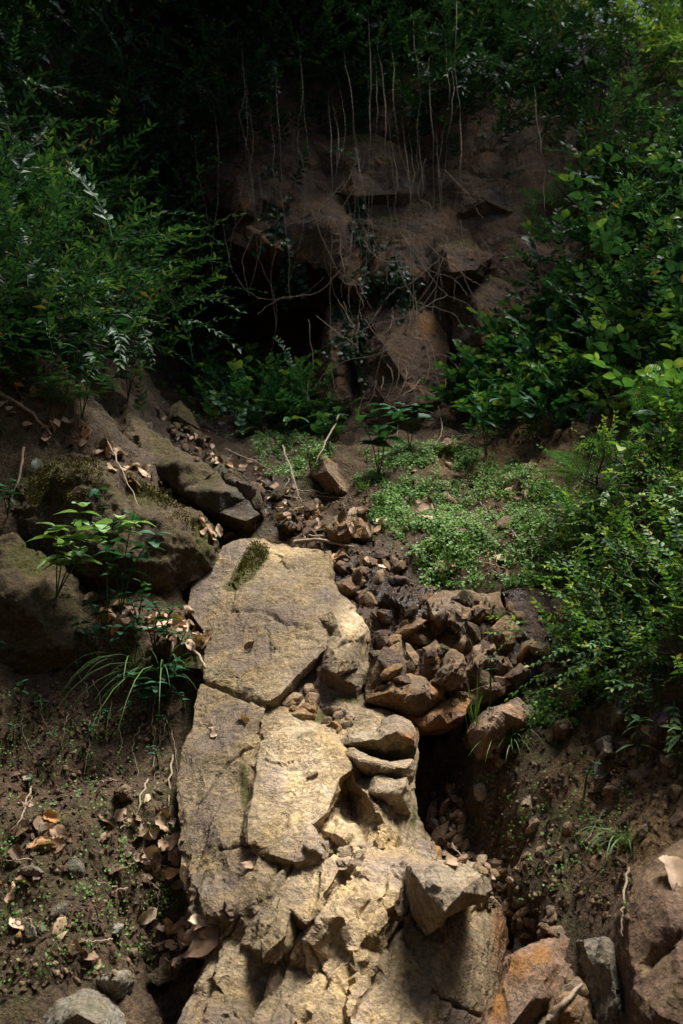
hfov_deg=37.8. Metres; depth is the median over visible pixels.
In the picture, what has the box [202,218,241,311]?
ivy trail
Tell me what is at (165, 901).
ground cover plants
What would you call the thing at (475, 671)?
stone
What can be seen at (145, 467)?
dead leaf
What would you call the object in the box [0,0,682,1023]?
ground
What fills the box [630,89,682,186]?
slope shrub
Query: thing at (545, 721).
ground cover
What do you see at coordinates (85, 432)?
dead leaf
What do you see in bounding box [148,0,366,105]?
cliff top shrub
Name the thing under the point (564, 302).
understory plant
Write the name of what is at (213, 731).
dead leaf
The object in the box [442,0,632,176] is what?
cliff top shrub
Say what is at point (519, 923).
stone
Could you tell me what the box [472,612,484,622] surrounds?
stone
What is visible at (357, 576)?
stone
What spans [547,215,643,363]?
slope shrub
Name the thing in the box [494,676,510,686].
stone
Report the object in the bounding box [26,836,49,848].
dead leaf
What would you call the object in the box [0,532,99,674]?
bank rock
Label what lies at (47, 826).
dead leaf
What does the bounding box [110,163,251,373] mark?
shaded shrub
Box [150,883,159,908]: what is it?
twig
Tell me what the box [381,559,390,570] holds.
stone
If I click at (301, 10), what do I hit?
cliff top shrub
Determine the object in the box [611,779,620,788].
stone
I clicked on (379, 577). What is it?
stone
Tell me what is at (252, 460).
twig
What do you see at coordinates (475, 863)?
stone
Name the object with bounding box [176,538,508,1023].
bedrock outcrop
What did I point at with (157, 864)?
dead leaf
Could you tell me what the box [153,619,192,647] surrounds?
leafy plant
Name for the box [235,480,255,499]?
stone
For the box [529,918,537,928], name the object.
stone
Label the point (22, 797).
dead leaf
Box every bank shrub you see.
[0,13,156,262]
[0,75,120,331]
[0,117,119,272]
[0,119,194,263]
[0,128,134,321]
[0,147,70,220]
[0,148,49,247]
[0,157,140,334]
[0,183,77,334]
[0,198,108,363]
[0,205,153,434]
[0,252,220,394]
[0,258,145,395]
[0,366,17,376]
[1,183,205,364]
[2,145,244,352]
[4,187,197,416]
[6,210,239,405]
[20,171,246,346]
[46,181,266,319]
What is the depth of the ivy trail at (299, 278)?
6.37 m
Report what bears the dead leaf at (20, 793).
on the ground at (146, 1000)
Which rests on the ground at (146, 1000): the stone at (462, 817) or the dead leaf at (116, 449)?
the dead leaf at (116, 449)
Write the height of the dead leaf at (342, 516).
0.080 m
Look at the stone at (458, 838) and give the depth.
3.26 m
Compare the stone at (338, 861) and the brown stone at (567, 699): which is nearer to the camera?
the stone at (338, 861)
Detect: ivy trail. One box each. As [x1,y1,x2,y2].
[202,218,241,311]
[247,164,308,316]
[322,289,370,392]
[337,307,373,371]
[343,195,383,308]
[360,238,425,324]
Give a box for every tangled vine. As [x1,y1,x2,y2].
[257,253,351,314]
[307,319,313,401]
[309,207,371,307]
[314,286,436,387]
[317,316,356,346]
[324,162,355,203]
[331,188,353,244]
[337,299,355,345]
[343,301,367,341]
[353,281,363,319]
[356,327,388,417]
[360,245,377,282]
[362,294,447,330]
[364,240,424,269]
[364,319,426,379]
[378,257,445,338]
[386,258,439,298]
[390,314,444,393]
[392,245,467,333]
[400,233,485,325]
[407,231,466,294]
[417,159,430,218]
[422,238,496,299]
[444,170,482,217]
[445,235,500,313]
[453,220,466,297]
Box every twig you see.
[6,858,31,860]
[7,446,24,507]
[14,785,32,833]
[15,917,36,925]
[71,938,112,944]
[80,779,118,783]
[94,879,127,889]
[106,440,140,507]
[123,850,135,864]
[136,779,148,815]
[143,940,165,946]
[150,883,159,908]
[168,755,173,829]
[225,448,286,477]
[282,445,301,500]
[291,489,327,493]
[303,415,338,489]
[307,534,357,536]
[605,369,634,426]
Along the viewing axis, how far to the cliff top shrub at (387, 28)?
8.41 m
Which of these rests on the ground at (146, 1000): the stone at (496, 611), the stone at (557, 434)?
the stone at (557, 434)
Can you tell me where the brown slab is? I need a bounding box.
[607,838,682,1023]
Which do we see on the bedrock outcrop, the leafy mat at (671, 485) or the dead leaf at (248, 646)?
the dead leaf at (248, 646)
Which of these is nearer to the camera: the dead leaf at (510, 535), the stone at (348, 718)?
the stone at (348, 718)
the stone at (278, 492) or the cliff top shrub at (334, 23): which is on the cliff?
the cliff top shrub at (334, 23)
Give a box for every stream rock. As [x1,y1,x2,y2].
[165,401,199,431]
[200,413,272,438]
[204,460,264,521]
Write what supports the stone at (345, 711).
on the bedrock outcrop
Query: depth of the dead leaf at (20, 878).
2.73 m
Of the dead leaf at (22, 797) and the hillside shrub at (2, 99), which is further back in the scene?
the hillside shrub at (2, 99)
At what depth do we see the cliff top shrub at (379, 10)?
8.67 m
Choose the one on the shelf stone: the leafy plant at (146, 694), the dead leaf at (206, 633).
the dead leaf at (206, 633)
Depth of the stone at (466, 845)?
3.24 m
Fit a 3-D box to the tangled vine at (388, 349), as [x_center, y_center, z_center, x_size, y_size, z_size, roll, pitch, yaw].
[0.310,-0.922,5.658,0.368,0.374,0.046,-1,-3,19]
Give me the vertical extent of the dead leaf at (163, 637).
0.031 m
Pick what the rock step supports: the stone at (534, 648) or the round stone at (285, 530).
the stone at (534, 648)
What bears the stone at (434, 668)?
on the rock step
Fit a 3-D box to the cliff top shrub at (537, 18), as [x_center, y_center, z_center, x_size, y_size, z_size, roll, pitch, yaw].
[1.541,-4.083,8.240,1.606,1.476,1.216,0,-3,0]
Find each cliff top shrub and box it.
[46,22,260,205]
[80,21,277,164]
[92,0,322,190]
[134,0,352,158]
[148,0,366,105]
[152,0,388,134]
[190,0,391,131]
[216,1,386,61]
[224,0,450,146]
[245,0,460,118]
[257,0,367,71]
[292,0,514,162]
[295,0,561,139]
[308,0,453,64]
[314,0,422,62]
[332,0,440,52]
[333,2,452,53]
[340,0,476,60]
[346,0,568,155]
[349,0,548,113]
[371,0,576,167]
[389,0,553,78]
[421,0,649,163]
[423,1,571,49]
[432,0,603,96]
[435,0,540,25]
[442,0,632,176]
[443,0,614,106]
[460,1,627,56]
[476,0,653,104]
[483,0,635,38]
[495,0,660,103]
[504,2,682,135]
[510,14,682,151]
[516,0,629,33]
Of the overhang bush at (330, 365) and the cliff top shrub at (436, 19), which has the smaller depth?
the overhang bush at (330, 365)
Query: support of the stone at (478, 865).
on the bedrock outcrop
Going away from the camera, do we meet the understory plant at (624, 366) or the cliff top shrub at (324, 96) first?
the understory plant at (624, 366)
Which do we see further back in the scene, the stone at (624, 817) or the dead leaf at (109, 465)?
the dead leaf at (109, 465)
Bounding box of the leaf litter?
[0,383,682,999]
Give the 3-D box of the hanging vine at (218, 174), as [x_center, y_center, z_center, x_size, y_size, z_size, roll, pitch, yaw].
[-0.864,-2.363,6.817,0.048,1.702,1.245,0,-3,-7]
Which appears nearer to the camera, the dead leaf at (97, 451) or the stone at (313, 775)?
the stone at (313, 775)
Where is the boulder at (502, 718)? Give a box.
[462,697,537,759]
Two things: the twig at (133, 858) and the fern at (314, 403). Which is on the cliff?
the fern at (314, 403)
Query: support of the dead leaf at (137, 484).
on the mossy boulder at (186, 559)
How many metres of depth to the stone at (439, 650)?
3.49 m
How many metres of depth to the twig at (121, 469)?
4.12 m
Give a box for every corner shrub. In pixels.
[493,0,680,65]
[528,0,645,38]
[554,0,682,78]
[562,0,681,66]
[566,0,682,76]
[572,0,682,116]
[598,0,682,68]
[624,0,680,46]
[624,1,682,93]
[628,0,682,71]
[639,33,682,52]
[644,1,682,81]
[647,37,677,89]
[663,56,682,100]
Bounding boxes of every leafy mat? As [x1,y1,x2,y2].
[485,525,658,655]
[491,473,633,557]
[494,574,597,665]
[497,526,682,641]
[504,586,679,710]
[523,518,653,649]
[523,656,647,744]
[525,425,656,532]
[531,601,620,700]
[533,471,645,561]
[539,516,682,626]
[547,593,628,687]
[550,589,614,652]
[555,614,653,721]
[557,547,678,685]
[565,532,682,664]
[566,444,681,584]
[574,410,681,506]
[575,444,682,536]
[576,565,682,706]
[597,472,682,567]
[602,436,682,625]
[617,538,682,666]
[623,401,682,482]
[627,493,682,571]
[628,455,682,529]
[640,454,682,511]
[643,611,682,752]
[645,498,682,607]
[650,431,682,458]
[655,541,682,591]
[661,478,682,494]
[668,603,682,655]
[670,653,682,685]
[671,511,682,585]
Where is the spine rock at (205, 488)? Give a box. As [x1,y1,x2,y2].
[108,404,259,533]
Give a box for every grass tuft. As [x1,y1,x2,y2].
[55,645,235,741]
[59,641,183,694]
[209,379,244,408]
[351,478,369,491]
[366,487,392,506]
[460,675,492,728]
[469,723,542,762]
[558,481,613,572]
[566,814,671,865]
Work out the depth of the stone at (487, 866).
2.53 m
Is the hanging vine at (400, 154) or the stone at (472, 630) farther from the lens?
the hanging vine at (400, 154)
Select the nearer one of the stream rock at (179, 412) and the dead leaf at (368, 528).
the dead leaf at (368, 528)
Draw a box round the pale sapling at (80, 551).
[26,501,155,596]
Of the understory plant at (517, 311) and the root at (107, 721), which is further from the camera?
the understory plant at (517, 311)
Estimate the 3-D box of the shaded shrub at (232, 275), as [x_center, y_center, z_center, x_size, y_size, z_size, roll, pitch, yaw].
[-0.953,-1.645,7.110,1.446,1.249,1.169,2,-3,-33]
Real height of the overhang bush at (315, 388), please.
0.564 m
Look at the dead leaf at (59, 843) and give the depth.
2.85 m
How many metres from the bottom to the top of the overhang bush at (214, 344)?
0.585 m
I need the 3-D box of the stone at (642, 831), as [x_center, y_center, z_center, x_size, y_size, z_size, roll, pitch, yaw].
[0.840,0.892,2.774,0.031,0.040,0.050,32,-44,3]
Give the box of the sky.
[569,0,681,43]
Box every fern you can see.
[183,238,235,279]
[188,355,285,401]
[266,391,342,416]
[519,182,603,210]
[521,432,667,479]
[606,341,678,394]
[612,361,682,407]
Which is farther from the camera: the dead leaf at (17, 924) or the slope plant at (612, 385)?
the slope plant at (612, 385)
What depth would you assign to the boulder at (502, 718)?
3.25 m
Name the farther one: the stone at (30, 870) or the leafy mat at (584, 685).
the leafy mat at (584, 685)
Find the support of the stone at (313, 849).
on the bedrock outcrop
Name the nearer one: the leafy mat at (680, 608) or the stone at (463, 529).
the leafy mat at (680, 608)
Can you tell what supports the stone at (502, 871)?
on the ground at (146, 1000)
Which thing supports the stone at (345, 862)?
on the bedrock outcrop
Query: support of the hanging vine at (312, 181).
hanging from the cliff
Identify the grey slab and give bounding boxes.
[577,936,624,1023]
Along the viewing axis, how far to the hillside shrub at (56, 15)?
6.57 m
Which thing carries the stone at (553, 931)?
on the reddish slab
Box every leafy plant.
[0,268,43,322]
[0,318,41,388]
[0,478,24,516]
[4,299,60,368]
[19,268,72,312]
[19,342,76,409]
[41,329,94,392]
[58,354,112,419]
[62,307,107,368]
[69,617,109,660]
[76,295,114,349]
[79,588,120,634]
[85,316,132,374]
[89,487,119,603]
[99,290,139,342]
[106,342,155,399]
[107,616,141,660]
[115,581,154,624]
[126,671,167,716]
[134,610,173,649]
[143,656,188,703]
[145,593,182,630]
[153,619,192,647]
[306,406,346,450]
[462,379,504,460]
[509,385,556,450]
[617,714,657,767]
[633,410,675,454]
[661,724,682,777]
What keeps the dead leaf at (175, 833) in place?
on the ground at (146, 1000)
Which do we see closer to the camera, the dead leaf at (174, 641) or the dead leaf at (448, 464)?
the dead leaf at (174, 641)
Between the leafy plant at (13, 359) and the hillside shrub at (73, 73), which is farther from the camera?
the hillside shrub at (73, 73)
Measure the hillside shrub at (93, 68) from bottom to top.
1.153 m
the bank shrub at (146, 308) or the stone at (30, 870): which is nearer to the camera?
the stone at (30, 870)
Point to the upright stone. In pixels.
(329, 476)
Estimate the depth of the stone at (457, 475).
4.90 m
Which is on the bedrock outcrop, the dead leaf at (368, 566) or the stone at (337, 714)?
the stone at (337, 714)
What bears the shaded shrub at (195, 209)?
on the ground at (146, 1000)
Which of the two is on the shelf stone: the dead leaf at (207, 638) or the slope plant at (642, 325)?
the dead leaf at (207, 638)
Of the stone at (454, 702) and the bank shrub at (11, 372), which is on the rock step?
the stone at (454, 702)
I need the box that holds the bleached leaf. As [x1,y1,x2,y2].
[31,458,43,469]
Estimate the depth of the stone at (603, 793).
3.00 m
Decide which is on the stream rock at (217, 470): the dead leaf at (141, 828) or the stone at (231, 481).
the stone at (231, 481)
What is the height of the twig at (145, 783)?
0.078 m
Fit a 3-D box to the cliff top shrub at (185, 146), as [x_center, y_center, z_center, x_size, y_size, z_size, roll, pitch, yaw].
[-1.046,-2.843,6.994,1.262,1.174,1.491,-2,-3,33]
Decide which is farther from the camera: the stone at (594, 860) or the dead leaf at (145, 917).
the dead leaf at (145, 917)
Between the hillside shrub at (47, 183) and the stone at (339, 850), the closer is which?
the stone at (339, 850)
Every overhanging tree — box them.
[0,0,224,87]
[121,0,669,113]
[538,0,681,44]
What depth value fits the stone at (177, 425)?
5.14 m
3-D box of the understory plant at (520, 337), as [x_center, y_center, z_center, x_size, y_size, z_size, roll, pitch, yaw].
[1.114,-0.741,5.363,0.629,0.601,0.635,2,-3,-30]
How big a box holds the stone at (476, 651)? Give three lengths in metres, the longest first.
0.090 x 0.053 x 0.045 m
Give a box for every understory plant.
[419,339,537,417]
[448,333,540,417]
[456,342,534,410]
[457,289,571,359]
[457,299,547,387]
[468,320,589,402]
[475,325,553,389]
[484,304,556,359]
[486,304,587,391]
[499,290,636,370]
[501,264,565,359]
[518,320,626,402]
[525,263,608,326]
[535,265,647,358]
[558,294,641,368]
[569,263,664,318]
[570,241,639,310]
[590,306,678,381]
[591,297,681,401]
[650,307,682,371]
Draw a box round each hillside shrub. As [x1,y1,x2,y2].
[0,0,53,124]
[0,0,80,78]
[0,0,90,84]
[0,0,98,154]
[0,0,122,188]
[0,0,154,149]
[0,7,109,125]
[0,45,184,227]
[0,53,30,64]
[0,57,119,230]
[0,83,11,130]
[0,83,206,246]
[0,117,55,218]
[0,121,85,233]
[0,144,230,307]
[1,14,125,269]
[1,37,210,257]
[9,0,234,133]
[10,0,139,84]
[12,0,222,111]
[26,0,254,105]
[28,0,206,55]
[39,0,222,242]
[42,83,310,256]
[56,45,261,197]
[87,52,255,198]
[124,115,208,230]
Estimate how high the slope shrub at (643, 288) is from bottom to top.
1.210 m
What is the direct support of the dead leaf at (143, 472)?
on the dead leaf
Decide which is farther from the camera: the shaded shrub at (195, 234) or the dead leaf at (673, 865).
the shaded shrub at (195, 234)
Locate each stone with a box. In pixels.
[19,865,44,875]
[24,921,36,940]
[30,833,35,840]
[36,823,44,836]
[36,924,46,933]
[50,901,68,916]
[68,856,85,877]
[73,976,81,984]
[96,970,134,1000]
[110,923,123,935]
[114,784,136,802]
[128,947,137,958]
[136,627,204,672]
[142,876,152,884]
[148,957,201,985]
[155,405,162,419]
[166,425,173,430]
[172,422,180,431]
[179,436,186,443]
[181,443,189,451]
[183,425,192,433]
[189,428,198,440]
[192,452,202,458]
[196,437,204,449]
[203,435,211,442]
[218,454,229,463]
[221,470,228,480]
[227,476,239,486]
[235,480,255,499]
[237,467,245,471]
[249,481,264,500]
[252,484,265,493]
[253,490,261,510]
[262,481,270,492]
[270,486,286,499]
[275,518,296,534]
[282,692,302,705]
[285,507,296,515]
[287,500,294,508]
[287,521,293,530]
[287,700,299,706]
[289,705,298,710]
[291,514,299,522]
[291,708,316,718]
[292,500,302,507]
[295,521,302,530]
[299,703,315,712]
[302,520,317,527]
[302,527,316,538]
[302,843,323,855]
[303,500,317,511]
[303,683,314,695]
[304,692,319,704]
[306,771,317,779]
[307,451,352,494]
[317,846,327,859]
[320,703,328,708]
[321,716,331,723]
[321,841,328,851]
[322,706,330,715]
[325,515,373,543]
[327,706,343,714]
[327,721,341,729]
[329,841,335,848]
[333,711,342,718]
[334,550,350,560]
[335,857,347,866]
[336,847,351,856]
[338,845,350,857]
[339,544,348,550]
[339,718,349,728]
[340,702,347,709]
[341,707,348,716]
[342,860,348,866]
[344,715,353,728]
[347,728,353,735]
[347,858,361,874]
[352,566,367,577]
[352,567,362,583]
[354,848,365,859]
[357,579,365,586]
[359,588,367,606]
[363,592,377,607]
[368,650,379,659]
[370,550,388,559]
[374,569,383,584]
[375,684,386,690]
[376,608,390,618]
[376,636,392,649]
[377,611,393,624]
[377,646,406,676]
[380,663,403,681]
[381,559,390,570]
[388,576,410,586]
[389,561,400,574]
[389,634,401,643]
[389,642,402,655]
[390,556,398,566]
[393,675,411,684]
[394,560,405,571]
[395,618,426,639]
[400,619,410,625]
[403,693,411,702]
[404,603,417,616]
[406,643,418,667]
[406,660,414,673]
[407,631,421,645]
[414,634,430,644]
[419,593,426,603]
[423,608,429,618]
[424,647,436,668]
[425,799,438,828]
[428,664,439,672]
[428,817,439,832]
[431,821,449,845]
[434,609,445,627]
[437,438,462,449]
[437,647,443,657]
[437,837,446,846]
[438,798,449,815]
[439,816,446,824]
[440,644,450,655]
[442,492,458,507]
[443,830,457,841]
[445,782,454,796]
[450,698,458,705]
[450,794,457,802]
[451,596,460,601]
[451,624,457,630]
[451,833,463,844]
[452,690,467,698]
[452,809,460,818]
[453,472,461,479]
[454,527,469,533]
[456,609,462,616]
[457,589,475,606]
[457,822,464,833]
[457,854,467,863]
[458,811,467,824]
[459,635,465,648]
[461,838,469,852]
[464,670,494,688]
[465,621,480,642]
[469,590,480,603]
[470,644,481,660]
[470,660,480,681]
[472,608,485,623]
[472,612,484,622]
[472,860,484,868]
[473,782,486,800]
[474,859,482,870]
[476,854,486,861]
[478,866,488,875]
[483,862,490,872]
[485,656,493,671]
[488,742,499,748]
[489,643,495,651]
[489,860,504,866]
[491,607,502,619]
[491,869,499,879]
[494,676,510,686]
[494,758,501,766]
[494,896,503,903]
[495,881,503,887]
[496,515,510,530]
[497,686,505,695]
[497,868,507,875]
[498,757,505,764]
[500,883,506,892]
[501,898,507,909]
[503,910,514,916]
[506,601,513,615]
[506,831,514,841]
[506,876,512,883]
[510,497,523,504]
[510,922,515,934]
[511,897,527,909]
[512,611,525,623]
[512,902,530,920]
[516,917,523,929]
[517,639,533,662]
[519,795,531,817]
[520,933,530,939]
[521,851,530,858]
[523,916,529,927]
[525,818,539,833]
[528,641,551,656]
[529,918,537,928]
[533,923,538,931]
[535,847,543,856]
[537,929,541,940]
[537,974,592,1023]
[538,606,553,616]
[538,667,566,682]
[538,922,551,933]
[539,664,553,673]
[540,930,546,938]
[543,656,551,665]
[543,911,557,924]
[546,905,554,917]
[548,925,564,937]
[552,718,573,739]
[553,429,561,439]
[557,680,591,707]
[562,821,572,835]
[569,844,578,855]
[578,428,592,437]
[580,831,591,845]
[587,427,596,431]
[589,802,596,812]
[589,854,598,868]
[591,736,612,792]
[591,819,604,825]
[591,843,599,848]
[601,784,608,795]
[602,785,621,794]
[605,418,612,427]
[606,829,616,841]
[609,395,617,401]
[610,700,629,729]
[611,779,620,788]
[612,853,633,864]
[613,720,634,733]
[616,740,631,748]
[618,810,633,825]
[627,746,641,757]
[627,770,646,783]
[633,766,651,781]
[634,721,642,741]
[637,824,647,836]
[640,726,651,735]
[642,704,681,745]
[657,808,662,818]
[659,755,672,766]
[668,784,682,801]
[669,810,682,825]
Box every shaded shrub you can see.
[74,127,210,265]
[79,164,273,381]
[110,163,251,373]
[121,148,228,322]
[126,178,237,328]
[129,223,261,350]
[136,137,210,230]
[148,138,226,332]
[154,242,278,370]
[158,170,250,301]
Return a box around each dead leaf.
[4,882,14,902]
[8,819,31,836]
[8,844,22,863]
[9,771,20,776]
[9,917,24,930]
[13,383,23,398]
[14,875,30,886]
[17,790,27,795]
[17,794,33,806]
[20,916,28,924]
[21,421,31,426]
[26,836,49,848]
[26,842,54,846]
[30,385,36,398]
[33,814,49,835]
[33,875,40,879]
[37,823,54,837]
[40,846,57,853]
[42,429,49,442]
[43,809,60,822]
[45,838,67,855]
[46,837,65,852]
[49,824,68,837]
[50,420,56,432]
[52,418,59,426]
[52,916,66,935]
[57,930,68,938]
[61,416,70,422]
[66,438,79,446]
[68,938,80,957]
[79,418,87,428]
[79,438,86,446]
[80,428,91,438]
[81,947,100,959]
[83,591,99,601]
[94,449,106,454]
[95,957,102,969]
[98,815,114,828]
[98,832,106,841]
[99,437,107,448]
[100,613,110,623]
[105,441,113,454]
[105,462,116,471]
[106,447,114,459]
[106,863,128,873]
[108,606,115,619]
[109,446,125,454]
[110,619,121,635]
[113,599,126,604]
[114,807,126,820]
[116,611,126,623]
[117,450,127,455]
[120,616,133,623]
[124,602,132,609]
[126,818,138,827]
[127,471,139,487]
[131,607,141,614]
[131,828,147,840]
[132,848,147,861]
[133,821,143,836]
[134,811,141,820]
[137,464,150,472]
[137,465,147,476]
[138,907,156,925]
[142,826,159,839]
[142,846,160,864]
[143,856,152,870]
[143,873,152,879]
[144,794,150,803]
[146,615,151,623]
[151,853,160,872]
[151,867,173,881]
[152,613,164,623]
[155,815,171,833]
[155,923,168,931]
[156,619,171,627]
[157,942,163,950]
[158,837,168,850]
[159,633,169,641]
[159,951,169,965]
[160,806,169,818]
[163,835,179,849]
[164,867,179,878]
[164,917,173,937]
[164,939,177,949]
[165,957,170,971]
[166,614,184,625]
[168,847,180,865]
[169,817,175,824]
[169,916,189,933]
[170,879,183,889]
[171,636,176,652]
[171,830,180,837]
[172,950,187,967]
[177,925,185,949]
[179,620,186,630]
[179,863,189,883]
[179,929,196,945]
[183,639,195,649]
[184,604,194,612]
[184,925,219,958]
[187,914,200,924]
[191,918,207,929]
[192,623,199,632]
[192,632,204,645]
[195,447,202,455]
[196,635,210,648]
[199,514,204,523]
[200,527,206,535]
[201,524,212,534]
[202,629,214,636]
[203,454,211,459]
[208,727,217,736]
[216,524,222,537]
[238,711,249,723]
[239,861,253,868]
[244,641,253,651]
[255,465,266,473]
[270,482,278,489]
[276,513,285,521]
[283,512,291,517]
[294,508,304,515]
[313,498,322,506]
[337,508,346,523]
[347,507,358,515]
[349,522,354,533]
[356,505,369,510]
[358,551,363,565]
[360,527,366,535]
[362,558,370,567]
[364,556,368,565]
[366,522,370,535]
[373,523,382,531]
[418,501,428,510]
[426,495,432,502]
[433,560,452,571]
[444,852,457,865]
[445,461,452,469]
[457,839,471,850]
[467,851,474,858]
[471,470,482,476]
[483,551,488,566]
[493,554,506,560]
[508,532,520,541]
[659,855,682,890]
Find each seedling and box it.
[0,641,10,665]
[7,723,19,747]
[12,679,28,706]
[23,774,38,785]
[32,692,47,716]
[47,732,61,752]
[71,661,82,680]
[85,724,96,741]
[101,707,112,731]
[112,669,124,696]
[122,699,136,721]
[134,667,152,686]
[144,745,161,767]
[154,715,172,737]
[171,691,189,711]
[484,657,496,688]
[578,759,600,798]
[611,701,629,737]
[616,669,629,706]
[631,680,647,713]
[640,653,657,690]
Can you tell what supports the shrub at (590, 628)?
on the ground at (146, 1000)
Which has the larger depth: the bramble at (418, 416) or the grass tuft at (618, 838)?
the bramble at (418, 416)
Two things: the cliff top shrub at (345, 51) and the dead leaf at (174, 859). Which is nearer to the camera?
the dead leaf at (174, 859)
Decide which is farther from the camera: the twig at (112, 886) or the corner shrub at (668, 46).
the corner shrub at (668, 46)
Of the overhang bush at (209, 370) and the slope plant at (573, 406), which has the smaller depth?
the slope plant at (573, 406)
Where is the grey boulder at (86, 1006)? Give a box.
[43,988,125,1023]
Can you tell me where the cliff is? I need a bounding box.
[154,55,597,445]
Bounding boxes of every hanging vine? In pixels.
[194,127,212,272]
[211,88,218,253]
[223,65,247,285]
[223,227,322,299]
[235,32,253,226]
[242,149,254,295]
[247,93,262,285]
[257,161,276,369]
[270,105,278,320]
[275,65,290,300]
[286,70,312,287]
[297,46,304,215]
[324,107,349,324]
[328,97,334,387]
[332,99,346,293]
[339,83,354,299]
[340,237,354,320]
[342,35,355,288]
[351,113,360,296]
[353,129,388,284]
[357,15,370,353]
[357,67,370,241]
[368,49,377,259]
[370,40,410,259]
[377,46,395,272]
[381,66,397,259]
[389,125,410,270]
[400,110,417,392]
[401,121,414,296]
[411,12,420,160]
[414,126,430,308]
[414,293,448,356]
[428,57,441,311]
[428,97,461,350]
[431,116,443,330]
[437,26,449,220]
[438,61,453,297]
[454,1,459,108]
[534,87,545,220]
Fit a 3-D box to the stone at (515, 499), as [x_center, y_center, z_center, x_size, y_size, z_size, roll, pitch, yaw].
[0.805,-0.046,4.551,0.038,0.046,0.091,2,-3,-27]
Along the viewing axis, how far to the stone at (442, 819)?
3.37 m
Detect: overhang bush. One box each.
[147,323,227,395]
[152,345,259,414]
[176,331,294,400]
[191,352,301,436]
[198,312,289,404]
[207,353,343,430]
[227,359,342,433]
[233,335,332,434]
[244,350,337,433]
[245,359,365,438]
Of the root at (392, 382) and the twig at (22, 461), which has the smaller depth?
the twig at (22, 461)
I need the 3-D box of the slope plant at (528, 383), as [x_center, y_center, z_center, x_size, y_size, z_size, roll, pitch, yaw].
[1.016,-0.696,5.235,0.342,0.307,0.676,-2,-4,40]
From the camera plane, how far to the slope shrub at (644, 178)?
5.53 m
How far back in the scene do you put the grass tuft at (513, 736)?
3.25 m
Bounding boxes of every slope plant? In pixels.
[431,346,480,417]
[457,369,525,419]
[460,368,539,424]
[460,379,515,440]
[486,348,593,411]
[490,375,550,421]
[499,325,554,396]
[501,350,577,402]
[503,373,580,438]
[519,361,609,433]
[527,348,606,423]
[536,346,613,402]
[537,331,601,398]
[573,352,682,450]
[576,368,653,441]
[586,327,653,394]
[589,348,675,420]
[605,357,682,487]
[618,362,660,456]
[620,344,676,418]
[623,297,680,362]
[645,364,682,449]
[646,364,682,441]
[659,326,682,390]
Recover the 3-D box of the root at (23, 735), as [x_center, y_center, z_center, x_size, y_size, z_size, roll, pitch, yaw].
[-1.069,0.770,3.395,0.094,0.154,0.016,-3,-4,41]
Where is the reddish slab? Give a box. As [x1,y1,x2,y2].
[482,931,575,1023]
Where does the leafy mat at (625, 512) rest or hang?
on the ground at (146, 1000)
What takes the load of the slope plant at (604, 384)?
on the ground at (146, 1000)
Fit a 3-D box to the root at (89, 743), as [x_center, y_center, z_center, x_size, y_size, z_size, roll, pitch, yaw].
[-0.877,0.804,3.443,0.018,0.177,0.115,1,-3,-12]
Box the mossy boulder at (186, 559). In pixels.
[10,452,222,593]
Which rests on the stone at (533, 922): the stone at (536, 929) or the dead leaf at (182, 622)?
the stone at (536, 929)
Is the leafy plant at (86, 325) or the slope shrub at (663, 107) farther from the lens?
the slope shrub at (663, 107)
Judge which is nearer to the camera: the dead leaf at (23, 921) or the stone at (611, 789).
the dead leaf at (23, 921)
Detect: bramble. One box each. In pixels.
[353,403,412,478]
[387,394,436,448]
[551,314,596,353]
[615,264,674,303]
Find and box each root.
[0,391,52,435]
[20,714,36,761]
[60,712,68,758]
[84,717,90,773]
[92,680,100,731]
[106,701,111,744]
[112,724,122,764]
[132,722,142,774]
[133,625,205,668]
[151,697,156,738]
[152,725,155,779]
[159,709,168,746]
[170,727,177,771]
[353,380,376,416]
[355,295,386,339]
[380,377,423,409]
[382,363,392,406]
[384,356,398,406]
[394,366,406,399]
[430,406,442,451]
[585,811,604,840]
[620,867,629,935]
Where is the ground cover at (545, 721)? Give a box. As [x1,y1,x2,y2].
[248,426,583,728]
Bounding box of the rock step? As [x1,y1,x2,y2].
[333,556,571,735]
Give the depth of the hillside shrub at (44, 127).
5.35 m
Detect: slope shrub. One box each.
[477,188,603,316]
[508,123,679,253]
[534,183,660,320]
[536,173,671,286]
[542,78,663,228]
[546,173,682,368]
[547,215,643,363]
[556,176,682,296]
[558,253,682,374]
[573,41,682,208]
[576,158,682,323]
[579,203,682,358]
[588,151,682,220]
[588,218,682,309]
[590,153,682,261]
[590,214,682,352]
[594,133,682,266]
[596,69,682,201]
[616,130,682,197]
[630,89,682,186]
[633,138,682,217]
[637,67,682,113]
[637,274,682,355]
[665,247,682,352]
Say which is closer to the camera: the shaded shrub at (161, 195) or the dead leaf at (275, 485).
the dead leaf at (275, 485)
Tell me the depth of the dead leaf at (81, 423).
4.49 m
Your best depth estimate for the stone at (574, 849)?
2.88 m
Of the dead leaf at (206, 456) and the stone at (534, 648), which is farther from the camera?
the dead leaf at (206, 456)
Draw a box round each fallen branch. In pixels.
[293,538,354,547]
[546,983,582,1023]
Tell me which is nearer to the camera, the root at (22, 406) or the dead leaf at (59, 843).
the dead leaf at (59, 843)
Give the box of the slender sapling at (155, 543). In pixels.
[96,509,170,614]
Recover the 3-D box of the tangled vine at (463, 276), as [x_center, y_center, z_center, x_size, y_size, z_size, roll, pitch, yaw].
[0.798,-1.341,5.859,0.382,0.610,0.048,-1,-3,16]
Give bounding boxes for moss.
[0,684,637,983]
[18,376,111,404]
[21,453,272,582]

